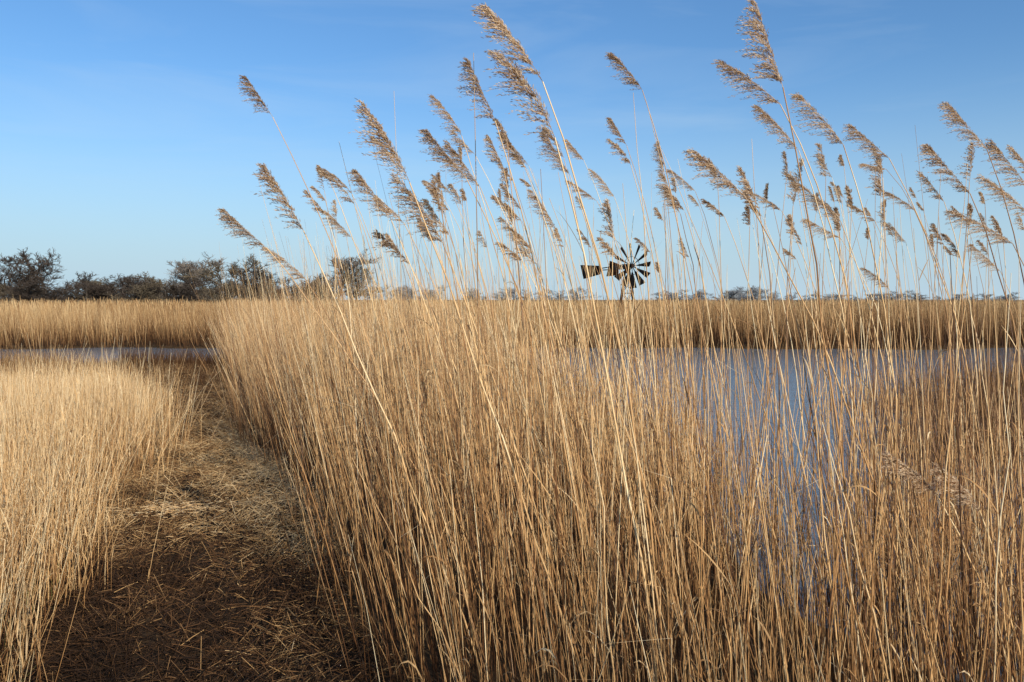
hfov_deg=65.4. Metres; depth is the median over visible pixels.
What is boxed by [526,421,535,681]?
bare reed
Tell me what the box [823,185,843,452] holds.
plumed reed
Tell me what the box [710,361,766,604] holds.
bare reed
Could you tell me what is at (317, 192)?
plumed reed
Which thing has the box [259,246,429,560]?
plumed reed
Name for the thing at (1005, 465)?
bare reed
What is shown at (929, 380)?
bare reed
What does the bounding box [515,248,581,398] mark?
plumed reed
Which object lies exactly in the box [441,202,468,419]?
plumed reed
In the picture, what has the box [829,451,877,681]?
bare reed
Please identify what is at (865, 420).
bare reed
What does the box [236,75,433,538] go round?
plumed reed
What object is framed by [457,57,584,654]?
plumed reed
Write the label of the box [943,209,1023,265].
plumed reed
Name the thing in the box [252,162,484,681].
plumed reed
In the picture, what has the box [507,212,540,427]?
plumed reed
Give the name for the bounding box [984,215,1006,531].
plumed reed
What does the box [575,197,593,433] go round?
plumed reed
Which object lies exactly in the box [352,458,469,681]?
bare reed
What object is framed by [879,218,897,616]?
bare reed
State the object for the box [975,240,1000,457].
plumed reed
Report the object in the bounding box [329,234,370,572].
bare reed
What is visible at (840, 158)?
plumed reed
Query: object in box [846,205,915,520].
plumed reed
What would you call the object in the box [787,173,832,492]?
plumed reed
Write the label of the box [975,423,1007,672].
bare reed
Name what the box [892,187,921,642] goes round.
bare reed
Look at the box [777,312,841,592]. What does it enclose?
bare reed
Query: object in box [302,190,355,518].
plumed reed
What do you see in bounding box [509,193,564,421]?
plumed reed
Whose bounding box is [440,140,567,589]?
plumed reed
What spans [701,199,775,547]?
plumed reed
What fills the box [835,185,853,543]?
plumed reed
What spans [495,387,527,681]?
bare reed
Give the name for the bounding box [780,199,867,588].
bare reed
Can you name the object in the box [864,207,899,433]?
plumed reed
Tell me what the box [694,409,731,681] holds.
bare reed
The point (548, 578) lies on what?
bare reed
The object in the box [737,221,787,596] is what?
bare reed
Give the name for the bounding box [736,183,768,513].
plumed reed
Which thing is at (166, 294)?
hedge bush
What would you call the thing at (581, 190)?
plumed reed
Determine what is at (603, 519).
bare reed
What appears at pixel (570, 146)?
plumed reed
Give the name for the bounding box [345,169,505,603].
plumed reed
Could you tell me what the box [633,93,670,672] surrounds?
bare reed
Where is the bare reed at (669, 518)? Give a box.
[643,314,691,681]
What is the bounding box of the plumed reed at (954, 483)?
[928,462,1023,674]
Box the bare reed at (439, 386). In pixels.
[405,255,483,589]
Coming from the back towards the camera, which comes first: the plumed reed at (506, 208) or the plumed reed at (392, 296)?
the plumed reed at (392, 296)
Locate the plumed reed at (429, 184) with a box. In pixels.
[421,180,514,457]
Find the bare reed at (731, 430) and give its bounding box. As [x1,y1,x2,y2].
[711,264,751,630]
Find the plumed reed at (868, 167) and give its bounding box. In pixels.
[858,163,951,443]
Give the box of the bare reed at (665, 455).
[665,315,669,602]
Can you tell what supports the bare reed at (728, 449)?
on the ground at (510, 618)
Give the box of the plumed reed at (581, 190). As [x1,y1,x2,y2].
[565,181,645,475]
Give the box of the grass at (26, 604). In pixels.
[0,554,62,681]
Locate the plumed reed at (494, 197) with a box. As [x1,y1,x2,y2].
[490,194,570,466]
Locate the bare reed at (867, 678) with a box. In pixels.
[842,331,892,681]
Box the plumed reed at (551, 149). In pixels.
[535,130,641,574]
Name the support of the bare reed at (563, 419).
on the ground at (510, 618)
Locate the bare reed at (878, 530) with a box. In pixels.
[862,384,894,677]
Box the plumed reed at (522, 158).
[499,141,586,459]
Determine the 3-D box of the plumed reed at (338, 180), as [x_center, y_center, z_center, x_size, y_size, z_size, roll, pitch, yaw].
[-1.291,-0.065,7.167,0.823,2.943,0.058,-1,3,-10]
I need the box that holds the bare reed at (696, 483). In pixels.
[674,303,714,680]
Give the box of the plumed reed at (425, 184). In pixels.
[423,183,488,450]
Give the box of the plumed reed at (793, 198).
[785,158,806,611]
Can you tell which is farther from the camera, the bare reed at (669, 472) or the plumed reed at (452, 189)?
the plumed reed at (452, 189)
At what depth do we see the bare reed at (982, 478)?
4.02 m
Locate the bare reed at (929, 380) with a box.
[919,160,941,681]
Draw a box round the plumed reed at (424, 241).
[369,136,455,471]
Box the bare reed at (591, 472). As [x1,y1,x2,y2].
[577,347,599,651]
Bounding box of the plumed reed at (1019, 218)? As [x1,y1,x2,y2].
[1013,212,1023,229]
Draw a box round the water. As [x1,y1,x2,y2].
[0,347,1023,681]
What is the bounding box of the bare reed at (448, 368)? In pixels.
[401,202,503,609]
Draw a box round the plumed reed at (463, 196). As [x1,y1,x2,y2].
[459,188,492,469]
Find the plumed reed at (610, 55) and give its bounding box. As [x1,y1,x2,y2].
[605,52,694,589]
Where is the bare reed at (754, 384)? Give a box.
[653,131,827,620]
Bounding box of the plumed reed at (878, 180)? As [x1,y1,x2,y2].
[862,159,882,607]
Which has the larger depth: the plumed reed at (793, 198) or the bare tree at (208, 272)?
the bare tree at (208, 272)
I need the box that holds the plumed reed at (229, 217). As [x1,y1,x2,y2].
[214,208,480,601]
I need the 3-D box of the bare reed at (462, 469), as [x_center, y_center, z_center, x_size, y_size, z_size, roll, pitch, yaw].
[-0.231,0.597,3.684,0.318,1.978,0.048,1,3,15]
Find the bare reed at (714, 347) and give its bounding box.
[678,162,754,579]
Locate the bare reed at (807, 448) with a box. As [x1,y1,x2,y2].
[793,253,820,642]
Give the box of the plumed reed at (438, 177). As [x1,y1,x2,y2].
[432,172,453,462]
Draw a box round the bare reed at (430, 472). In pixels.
[395,298,460,659]
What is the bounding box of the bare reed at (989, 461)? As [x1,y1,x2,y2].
[969,387,1006,597]
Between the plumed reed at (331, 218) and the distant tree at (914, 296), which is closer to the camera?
the plumed reed at (331, 218)
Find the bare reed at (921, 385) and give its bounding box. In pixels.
[904,253,937,582]
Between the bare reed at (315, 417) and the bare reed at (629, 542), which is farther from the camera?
the bare reed at (315, 417)
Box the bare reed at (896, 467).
[888,320,901,681]
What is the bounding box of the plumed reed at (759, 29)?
[736,0,855,681]
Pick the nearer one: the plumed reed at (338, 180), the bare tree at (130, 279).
the plumed reed at (338, 180)
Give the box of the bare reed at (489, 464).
[461,242,506,677]
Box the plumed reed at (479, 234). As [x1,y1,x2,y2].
[475,230,513,407]
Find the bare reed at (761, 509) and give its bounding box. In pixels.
[731,308,787,681]
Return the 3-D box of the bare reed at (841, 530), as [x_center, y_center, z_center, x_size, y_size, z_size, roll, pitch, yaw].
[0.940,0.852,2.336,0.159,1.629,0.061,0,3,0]
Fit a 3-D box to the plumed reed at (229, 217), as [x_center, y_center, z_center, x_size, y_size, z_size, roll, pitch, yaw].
[-0.862,0.416,4.386,1.448,2.266,0.098,0,3,-7]
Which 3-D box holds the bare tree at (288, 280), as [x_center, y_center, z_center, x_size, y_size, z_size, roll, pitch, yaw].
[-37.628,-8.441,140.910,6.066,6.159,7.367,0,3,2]
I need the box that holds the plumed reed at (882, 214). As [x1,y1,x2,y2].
[876,199,905,531]
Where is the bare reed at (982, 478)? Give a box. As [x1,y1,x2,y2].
[970,396,992,646]
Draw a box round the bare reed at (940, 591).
[929,250,971,681]
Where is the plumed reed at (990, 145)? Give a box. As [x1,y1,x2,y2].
[981,139,1023,186]
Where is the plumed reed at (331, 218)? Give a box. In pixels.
[321,210,441,477]
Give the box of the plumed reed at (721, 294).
[708,158,721,511]
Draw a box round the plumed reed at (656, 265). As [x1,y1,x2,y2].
[654,262,665,388]
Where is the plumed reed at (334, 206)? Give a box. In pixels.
[328,199,337,470]
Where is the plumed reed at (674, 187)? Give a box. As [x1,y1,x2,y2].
[670,179,704,474]
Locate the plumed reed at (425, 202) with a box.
[420,198,498,575]
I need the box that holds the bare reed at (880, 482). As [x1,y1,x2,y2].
[852,278,895,676]
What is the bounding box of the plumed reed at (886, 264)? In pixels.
[867,148,901,510]
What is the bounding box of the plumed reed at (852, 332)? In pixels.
[830,213,861,429]
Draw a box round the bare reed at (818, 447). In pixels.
[772,204,849,681]
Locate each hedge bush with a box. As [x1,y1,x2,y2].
[0,282,18,301]
[0,284,45,304]
[0,285,47,305]
[3,277,82,305]
[22,279,110,306]
[38,286,82,302]
[61,278,125,305]
[71,281,127,304]
[83,284,132,303]
[93,277,164,301]
[103,279,174,306]
[114,276,193,303]
[143,277,217,306]
[146,282,207,303]
[162,284,213,305]
[195,287,224,304]
[197,280,260,303]
[207,281,254,301]
[235,278,278,300]
[248,284,294,301]
[284,280,332,304]
[291,286,333,298]
[299,278,340,300]
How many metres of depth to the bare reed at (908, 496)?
3.39 m
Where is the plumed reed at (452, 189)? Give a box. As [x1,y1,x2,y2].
[447,184,544,522]
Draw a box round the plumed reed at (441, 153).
[416,129,589,607]
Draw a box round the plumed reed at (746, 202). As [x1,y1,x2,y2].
[740,190,810,535]
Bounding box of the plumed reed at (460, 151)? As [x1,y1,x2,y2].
[457,147,474,472]
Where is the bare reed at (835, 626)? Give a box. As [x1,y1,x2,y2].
[802,296,841,680]
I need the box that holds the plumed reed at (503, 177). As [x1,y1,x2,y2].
[499,167,511,518]
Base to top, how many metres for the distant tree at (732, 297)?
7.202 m
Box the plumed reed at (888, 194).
[879,189,972,508]
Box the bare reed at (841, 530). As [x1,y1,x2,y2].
[815,356,864,680]
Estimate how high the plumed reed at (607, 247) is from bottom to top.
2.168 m
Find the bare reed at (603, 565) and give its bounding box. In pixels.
[598,420,605,668]
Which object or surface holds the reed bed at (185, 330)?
on the ground at (510, 618)
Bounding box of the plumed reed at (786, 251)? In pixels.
[783,248,839,479]
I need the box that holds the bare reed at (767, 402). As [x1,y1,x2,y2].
[737,149,775,681]
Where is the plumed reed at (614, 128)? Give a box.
[605,117,679,491]
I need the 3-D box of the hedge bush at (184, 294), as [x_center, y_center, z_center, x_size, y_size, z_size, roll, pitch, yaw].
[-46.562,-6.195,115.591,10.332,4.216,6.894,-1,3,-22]
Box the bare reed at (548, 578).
[519,458,558,681]
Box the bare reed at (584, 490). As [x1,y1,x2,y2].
[558,314,605,678]
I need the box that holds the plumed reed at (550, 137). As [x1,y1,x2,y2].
[540,127,615,537]
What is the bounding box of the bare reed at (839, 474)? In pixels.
[816,292,862,666]
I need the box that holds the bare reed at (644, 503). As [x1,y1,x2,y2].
[623,190,657,677]
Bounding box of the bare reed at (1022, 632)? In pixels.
[981,355,1023,681]
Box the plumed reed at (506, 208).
[503,203,537,496]
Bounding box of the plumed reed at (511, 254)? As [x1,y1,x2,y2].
[494,242,593,524]
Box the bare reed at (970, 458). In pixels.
[961,387,972,527]
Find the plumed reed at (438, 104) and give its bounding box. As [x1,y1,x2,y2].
[427,94,554,555]
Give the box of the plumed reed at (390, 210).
[373,195,502,582]
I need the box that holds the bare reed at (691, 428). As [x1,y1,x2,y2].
[665,205,717,670]
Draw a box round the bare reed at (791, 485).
[757,335,818,617]
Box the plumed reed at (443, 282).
[427,209,471,474]
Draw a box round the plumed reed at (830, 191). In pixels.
[818,186,834,443]
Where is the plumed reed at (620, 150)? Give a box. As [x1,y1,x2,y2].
[605,138,674,557]
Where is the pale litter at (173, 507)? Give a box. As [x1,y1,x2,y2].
[113,497,240,519]
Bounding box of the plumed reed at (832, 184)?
[830,181,878,425]
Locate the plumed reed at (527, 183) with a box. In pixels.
[519,178,594,408]
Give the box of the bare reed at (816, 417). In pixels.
[784,235,849,646]
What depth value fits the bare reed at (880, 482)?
3.05 m
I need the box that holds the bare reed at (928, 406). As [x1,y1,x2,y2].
[924,329,930,480]
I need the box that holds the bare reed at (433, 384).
[414,224,449,549]
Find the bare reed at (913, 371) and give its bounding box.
[900,215,935,586]
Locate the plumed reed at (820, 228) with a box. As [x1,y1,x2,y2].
[800,218,896,525]
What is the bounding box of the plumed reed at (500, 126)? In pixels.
[491,118,543,604]
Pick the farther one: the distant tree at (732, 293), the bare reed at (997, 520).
the distant tree at (732, 293)
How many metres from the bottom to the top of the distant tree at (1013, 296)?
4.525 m
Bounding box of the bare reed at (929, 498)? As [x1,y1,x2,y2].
[908,307,951,681]
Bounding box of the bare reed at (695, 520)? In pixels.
[669,338,711,681]
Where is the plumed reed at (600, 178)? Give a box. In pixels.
[587,169,661,480]
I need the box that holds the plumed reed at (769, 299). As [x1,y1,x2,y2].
[742,176,791,449]
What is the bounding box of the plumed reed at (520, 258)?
[499,184,535,440]
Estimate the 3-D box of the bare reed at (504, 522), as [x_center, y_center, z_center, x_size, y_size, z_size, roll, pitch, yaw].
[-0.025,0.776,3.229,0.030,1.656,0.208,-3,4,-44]
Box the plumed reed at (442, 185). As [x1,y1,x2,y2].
[430,174,500,427]
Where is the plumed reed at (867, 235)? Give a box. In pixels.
[848,228,869,482]
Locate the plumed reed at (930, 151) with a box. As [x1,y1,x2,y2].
[915,143,1023,398]
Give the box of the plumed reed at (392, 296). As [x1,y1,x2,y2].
[382,240,393,409]
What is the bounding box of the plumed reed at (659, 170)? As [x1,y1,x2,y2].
[656,163,665,312]
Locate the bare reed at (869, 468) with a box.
[863,376,870,633]
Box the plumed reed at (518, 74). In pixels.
[484,49,657,681]
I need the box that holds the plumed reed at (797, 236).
[784,218,821,519]
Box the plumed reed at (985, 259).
[966,244,1023,342]
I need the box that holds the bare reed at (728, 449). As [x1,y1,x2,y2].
[695,303,758,596]
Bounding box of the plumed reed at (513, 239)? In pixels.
[512,238,560,394]
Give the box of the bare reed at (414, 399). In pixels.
[395,286,441,588]
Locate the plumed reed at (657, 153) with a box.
[650,141,681,482]
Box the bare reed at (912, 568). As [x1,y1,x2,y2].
[889,445,933,681]
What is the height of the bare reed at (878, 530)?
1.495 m
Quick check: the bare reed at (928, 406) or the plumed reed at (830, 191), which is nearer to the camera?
the bare reed at (928, 406)
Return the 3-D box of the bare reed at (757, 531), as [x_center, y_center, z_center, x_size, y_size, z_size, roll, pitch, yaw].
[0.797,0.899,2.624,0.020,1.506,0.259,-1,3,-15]
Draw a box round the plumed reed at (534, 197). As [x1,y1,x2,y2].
[526,188,600,470]
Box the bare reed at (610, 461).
[575,376,635,538]
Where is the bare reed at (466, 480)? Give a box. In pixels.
[456,385,471,568]
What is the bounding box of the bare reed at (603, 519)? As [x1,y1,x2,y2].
[581,295,614,681]
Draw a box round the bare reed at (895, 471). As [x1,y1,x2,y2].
[866,317,927,669]
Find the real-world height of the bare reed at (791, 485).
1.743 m
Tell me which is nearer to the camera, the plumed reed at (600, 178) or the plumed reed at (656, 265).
the plumed reed at (600, 178)
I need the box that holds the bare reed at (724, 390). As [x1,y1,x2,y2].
[711,225,729,548]
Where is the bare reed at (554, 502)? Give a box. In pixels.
[517,277,570,675]
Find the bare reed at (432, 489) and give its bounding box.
[398,332,465,679]
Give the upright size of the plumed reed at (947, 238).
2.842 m
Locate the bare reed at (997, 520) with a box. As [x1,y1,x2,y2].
[970,330,1010,681]
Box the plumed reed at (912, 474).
[881,452,1013,681]
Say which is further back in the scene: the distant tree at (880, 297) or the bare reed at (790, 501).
the distant tree at (880, 297)
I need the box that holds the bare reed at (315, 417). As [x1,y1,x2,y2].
[258,179,349,595]
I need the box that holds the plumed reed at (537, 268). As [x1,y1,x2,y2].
[501,206,549,395]
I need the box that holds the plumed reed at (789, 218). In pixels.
[780,214,794,566]
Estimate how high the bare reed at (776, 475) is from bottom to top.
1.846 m
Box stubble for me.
[104,345,249,387]
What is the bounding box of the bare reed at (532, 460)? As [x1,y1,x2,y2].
[523,287,545,623]
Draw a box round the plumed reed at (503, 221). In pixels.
[496,216,571,454]
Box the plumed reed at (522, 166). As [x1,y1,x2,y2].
[515,157,562,461]
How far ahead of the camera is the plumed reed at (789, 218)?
5.56 m
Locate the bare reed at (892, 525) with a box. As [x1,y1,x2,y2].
[872,413,903,676]
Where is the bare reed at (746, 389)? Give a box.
[701,247,790,568]
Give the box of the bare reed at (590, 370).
[531,168,644,598]
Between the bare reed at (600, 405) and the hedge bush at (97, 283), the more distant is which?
the hedge bush at (97, 283)
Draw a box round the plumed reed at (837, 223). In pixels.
[832,207,846,582]
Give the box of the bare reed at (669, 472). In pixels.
[588,249,727,674]
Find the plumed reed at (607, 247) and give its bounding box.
[596,237,633,556]
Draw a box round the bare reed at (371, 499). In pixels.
[343,382,389,578]
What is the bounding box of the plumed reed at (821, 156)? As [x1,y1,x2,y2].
[808,143,826,525]
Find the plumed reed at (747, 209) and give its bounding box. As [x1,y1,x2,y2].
[740,204,750,546]
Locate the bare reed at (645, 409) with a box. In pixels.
[631,306,653,507]
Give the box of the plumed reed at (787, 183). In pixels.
[782,171,829,538]
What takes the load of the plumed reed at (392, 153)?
on the ground at (510, 618)
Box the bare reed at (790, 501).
[779,303,817,681]
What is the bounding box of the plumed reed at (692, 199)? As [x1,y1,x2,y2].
[687,194,741,431]
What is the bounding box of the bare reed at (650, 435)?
[646,331,655,535]
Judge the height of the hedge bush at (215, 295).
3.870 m
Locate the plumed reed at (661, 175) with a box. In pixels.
[655,173,704,515]
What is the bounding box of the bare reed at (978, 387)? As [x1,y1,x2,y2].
[975,296,978,516]
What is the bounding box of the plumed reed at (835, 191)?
[833,188,881,458]
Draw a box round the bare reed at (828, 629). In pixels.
[825,287,849,681]
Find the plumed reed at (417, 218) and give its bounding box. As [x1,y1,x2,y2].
[416,216,492,551]
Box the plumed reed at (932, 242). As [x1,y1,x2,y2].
[927,233,950,497]
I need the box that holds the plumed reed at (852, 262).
[815,154,865,467]
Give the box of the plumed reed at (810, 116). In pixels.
[788,93,898,650]
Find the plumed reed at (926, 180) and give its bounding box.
[915,170,978,532]
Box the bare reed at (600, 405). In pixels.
[594,241,610,569]
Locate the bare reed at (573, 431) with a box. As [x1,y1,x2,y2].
[515,201,615,644]
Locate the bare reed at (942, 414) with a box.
[916,163,967,654]
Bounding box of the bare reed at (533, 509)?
[457,318,585,670]
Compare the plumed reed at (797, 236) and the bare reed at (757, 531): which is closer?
the bare reed at (757, 531)
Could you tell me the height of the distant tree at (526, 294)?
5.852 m
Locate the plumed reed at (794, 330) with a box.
[749,206,803,489]
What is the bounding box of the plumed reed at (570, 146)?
[564,138,644,459]
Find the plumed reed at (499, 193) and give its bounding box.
[496,188,525,441]
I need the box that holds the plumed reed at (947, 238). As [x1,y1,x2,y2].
[940,233,999,505]
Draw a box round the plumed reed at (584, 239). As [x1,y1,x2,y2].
[577,229,599,423]
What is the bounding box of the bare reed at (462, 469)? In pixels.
[427,258,492,678]
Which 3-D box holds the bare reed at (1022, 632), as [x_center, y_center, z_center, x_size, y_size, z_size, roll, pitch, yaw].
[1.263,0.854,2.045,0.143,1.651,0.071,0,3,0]
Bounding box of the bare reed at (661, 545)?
[549,198,695,681]
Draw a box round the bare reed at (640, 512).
[621,375,656,673]
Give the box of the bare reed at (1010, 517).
[990,409,1023,678]
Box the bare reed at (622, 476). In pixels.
[575,284,663,681]
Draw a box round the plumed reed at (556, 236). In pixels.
[551,227,588,472]
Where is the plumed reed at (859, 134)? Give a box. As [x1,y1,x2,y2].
[842,124,990,605]
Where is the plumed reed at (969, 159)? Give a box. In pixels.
[957,141,975,532]
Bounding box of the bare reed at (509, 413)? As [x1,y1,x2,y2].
[478,191,540,646]
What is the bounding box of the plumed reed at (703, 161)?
[682,147,927,674]
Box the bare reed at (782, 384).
[763,207,792,545]
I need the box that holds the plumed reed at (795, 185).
[788,182,899,603]
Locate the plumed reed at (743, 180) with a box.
[735,165,779,613]
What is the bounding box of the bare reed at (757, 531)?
[744,389,777,681]
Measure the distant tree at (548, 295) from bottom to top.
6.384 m
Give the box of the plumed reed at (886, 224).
[882,222,916,423]
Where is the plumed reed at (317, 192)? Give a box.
[310,186,346,473]
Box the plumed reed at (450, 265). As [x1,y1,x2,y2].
[416,225,487,381]
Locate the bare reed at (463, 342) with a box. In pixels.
[445,211,488,557]
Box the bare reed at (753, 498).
[733,273,772,681]
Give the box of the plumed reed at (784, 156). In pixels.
[756,151,787,498]
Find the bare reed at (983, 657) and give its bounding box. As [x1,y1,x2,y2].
[975,418,990,681]
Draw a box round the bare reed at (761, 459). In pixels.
[734,271,794,681]
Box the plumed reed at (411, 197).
[388,174,584,681]
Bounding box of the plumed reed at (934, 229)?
[929,223,961,476]
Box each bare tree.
[0,247,65,295]
[0,265,15,291]
[1,265,62,297]
[51,275,97,300]
[76,271,116,290]
[110,273,151,299]
[128,271,180,296]
[159,253,225,294]
[163,261,224,298]
[179,259,251,295]
[220,253,294,297]
[234,264,301,296]
[277,276,305,298]
[299,273,337,295]
[300,247,380,297]
[336,265,396,299]
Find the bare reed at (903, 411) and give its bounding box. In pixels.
[895,228,918,611]
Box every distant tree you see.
[364,285,386,300]
[395,285,417,302]
[418,285,448,301]
[462,288,479,299]
[464,288,489,301]
[491,287,515,300]
[500,287,522,302]
[521,290,536,299]
[533,289,571,301]
[551,290,565,301]
[566,286,601,300]
[650,290,682,299]
[662,290,689,304]
[683,289,713,301]
[710,289,748,299]
[720,287,742,300]
[733,285,768,300]
[744,287,765,301]
[763,288,781,301]
[782,293,797,300]
[801,291,832,300]
[825,292,855,302]
[853,292,883,300]
[872,292,890,300]
[883,291,901,301]
[903,290,929,301]
[947,293,970,301]
[978,293,995,301]
[997,292,1021,300]
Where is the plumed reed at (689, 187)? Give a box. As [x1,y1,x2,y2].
[665,169,727,461]
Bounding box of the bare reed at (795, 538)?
[778,378,802,681]
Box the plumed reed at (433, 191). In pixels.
[427,180,496,572]
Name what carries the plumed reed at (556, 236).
on the ground at (510, 618)
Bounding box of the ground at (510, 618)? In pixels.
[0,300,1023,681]
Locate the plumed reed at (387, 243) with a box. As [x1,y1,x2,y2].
[372,229,505,596]
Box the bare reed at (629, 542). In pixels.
[616,350,657,681]
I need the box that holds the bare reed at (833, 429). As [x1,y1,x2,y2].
[818,301,847,570]
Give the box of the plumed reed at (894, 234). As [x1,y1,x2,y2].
[885,223,918,483]
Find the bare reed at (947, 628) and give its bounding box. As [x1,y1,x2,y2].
[923,280,950,680]
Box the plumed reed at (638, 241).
[634,238,690,461]
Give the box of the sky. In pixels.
[0,0,1023,299]
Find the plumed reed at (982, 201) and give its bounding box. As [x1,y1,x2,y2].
[978,191,989,484]
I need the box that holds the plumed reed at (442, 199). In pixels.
[435,187,466,417]
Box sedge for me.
[0,342,140,392]
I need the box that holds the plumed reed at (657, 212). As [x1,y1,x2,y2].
[653,207,677,459]
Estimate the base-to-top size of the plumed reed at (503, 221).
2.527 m
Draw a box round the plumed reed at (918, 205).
[915,202,959,436]
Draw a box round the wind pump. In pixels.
[580,243,650,311]
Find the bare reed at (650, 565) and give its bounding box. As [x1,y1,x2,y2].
[616,323,665,681]
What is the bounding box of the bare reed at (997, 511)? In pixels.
[957,279,1010,681]
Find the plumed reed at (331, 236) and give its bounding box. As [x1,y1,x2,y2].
[315,169,353,377]
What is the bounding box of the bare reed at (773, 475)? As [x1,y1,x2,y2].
[764,301,777,681]
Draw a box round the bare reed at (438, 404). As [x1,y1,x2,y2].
[406,264,478,593]
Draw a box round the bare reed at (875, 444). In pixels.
[840,317,906,611]
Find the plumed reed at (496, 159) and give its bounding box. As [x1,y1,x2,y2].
[482,135,524,551]
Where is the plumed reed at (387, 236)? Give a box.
[384,232,458,488]
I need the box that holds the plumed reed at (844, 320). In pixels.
[826,203,845,473]
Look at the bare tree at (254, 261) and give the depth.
145.76 m
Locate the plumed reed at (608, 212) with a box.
[579,198,613,599]
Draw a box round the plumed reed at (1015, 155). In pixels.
[1006,145,1023,172]
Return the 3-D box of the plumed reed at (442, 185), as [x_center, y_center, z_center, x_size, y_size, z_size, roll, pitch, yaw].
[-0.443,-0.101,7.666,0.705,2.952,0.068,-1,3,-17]
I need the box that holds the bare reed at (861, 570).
[822,422,888,681]
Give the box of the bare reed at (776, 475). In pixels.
[769,289,778,623]
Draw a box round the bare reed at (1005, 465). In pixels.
[982,352,1020,639]
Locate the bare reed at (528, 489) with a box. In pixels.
[510,266,538,681]
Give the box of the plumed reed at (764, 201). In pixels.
[749,193,843,530]
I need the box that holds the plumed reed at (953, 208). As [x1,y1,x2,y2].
[950,206,987,454]
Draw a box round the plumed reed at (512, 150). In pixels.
[496,131,612,574]
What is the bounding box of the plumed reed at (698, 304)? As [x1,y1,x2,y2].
[677,239,709,457]
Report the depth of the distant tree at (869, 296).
316.88 m
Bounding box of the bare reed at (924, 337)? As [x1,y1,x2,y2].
[901,153,944,525]
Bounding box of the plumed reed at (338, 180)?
[322,168,414,483]
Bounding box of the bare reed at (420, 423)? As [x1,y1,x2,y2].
[411,286,424,566]
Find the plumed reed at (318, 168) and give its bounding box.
[316,164,411,530]
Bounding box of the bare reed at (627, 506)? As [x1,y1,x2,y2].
[603,374,634,563]
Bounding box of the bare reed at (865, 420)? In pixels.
[836,276,902,660]
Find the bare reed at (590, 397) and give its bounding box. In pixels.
[559,207,625,650]
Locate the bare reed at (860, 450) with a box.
[814,246,910,680]
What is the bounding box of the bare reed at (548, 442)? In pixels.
[513,235,577,642]
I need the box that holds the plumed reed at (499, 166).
[498,163,553,424]
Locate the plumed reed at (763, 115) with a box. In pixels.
[751,104,856,607]
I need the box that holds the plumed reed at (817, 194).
[801,192,818,491]
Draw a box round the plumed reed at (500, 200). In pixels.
[498,197,525,391]
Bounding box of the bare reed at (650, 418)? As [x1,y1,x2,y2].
[634,297,670,601]
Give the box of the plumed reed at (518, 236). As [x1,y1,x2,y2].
[509,227,613,591]
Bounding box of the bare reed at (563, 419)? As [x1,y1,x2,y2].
[523,172,594,648]
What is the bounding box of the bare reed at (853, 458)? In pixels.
[838,226,861,650]
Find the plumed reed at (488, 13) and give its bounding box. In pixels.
[471,3,666,680]
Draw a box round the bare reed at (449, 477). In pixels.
[407,217,480,681]
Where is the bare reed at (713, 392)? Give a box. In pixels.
[648,109,757,668]
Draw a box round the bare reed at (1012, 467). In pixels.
[1001,320,1018,638]
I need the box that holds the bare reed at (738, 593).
[709,480,753,681]
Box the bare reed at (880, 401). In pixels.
[868,286,887,539]
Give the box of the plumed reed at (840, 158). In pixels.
[836,154,854,483]
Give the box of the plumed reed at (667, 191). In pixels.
[661,188,722,569]
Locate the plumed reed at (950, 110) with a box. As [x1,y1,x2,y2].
[938,101,1023,282]
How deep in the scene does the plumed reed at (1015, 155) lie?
5.32 m
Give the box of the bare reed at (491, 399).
[455,279,541,604]
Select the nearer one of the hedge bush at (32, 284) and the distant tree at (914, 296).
the hedge bush at (32, 284)
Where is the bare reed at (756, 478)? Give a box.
[740,348,768,583]
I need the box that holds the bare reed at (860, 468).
[844,359,868,612]
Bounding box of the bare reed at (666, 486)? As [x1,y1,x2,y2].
[636,346,687,618]
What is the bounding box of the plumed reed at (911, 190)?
[909,187,930,357]
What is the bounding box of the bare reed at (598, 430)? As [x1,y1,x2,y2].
[558,173,626,675]
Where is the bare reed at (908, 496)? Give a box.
[879,296,915,678]
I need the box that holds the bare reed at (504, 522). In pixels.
[492,329,516,681]
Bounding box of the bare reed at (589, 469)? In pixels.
[587,377,591,631]
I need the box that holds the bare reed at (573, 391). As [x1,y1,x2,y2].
[549,231,589,536]
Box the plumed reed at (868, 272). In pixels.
[859,267,914,444]
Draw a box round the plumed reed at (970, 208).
[951,203,973,556]
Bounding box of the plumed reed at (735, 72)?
[711,59,870,624]
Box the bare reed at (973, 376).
[953,248,996,517]
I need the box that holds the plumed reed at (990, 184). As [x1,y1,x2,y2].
[975,174,1023,215]
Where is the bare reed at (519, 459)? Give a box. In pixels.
[501,226,531,681]
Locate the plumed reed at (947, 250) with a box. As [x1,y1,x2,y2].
[942,245,972,459]
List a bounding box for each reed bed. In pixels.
[0,295,1023,349]
[0,334,225,681]
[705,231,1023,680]
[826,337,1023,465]
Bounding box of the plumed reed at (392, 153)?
[350,98,583,681]
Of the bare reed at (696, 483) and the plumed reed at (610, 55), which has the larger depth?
the plumed reed at (610, 55)
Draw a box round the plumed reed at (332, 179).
[318,170,405,544]
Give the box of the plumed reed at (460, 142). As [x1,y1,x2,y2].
[447,131,572,521]
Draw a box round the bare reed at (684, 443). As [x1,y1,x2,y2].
[670,221,702,646]
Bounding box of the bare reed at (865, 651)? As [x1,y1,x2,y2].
[800,394,871,681]
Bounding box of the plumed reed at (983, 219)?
[974,213,986,421]
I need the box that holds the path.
[0,365,389,681]

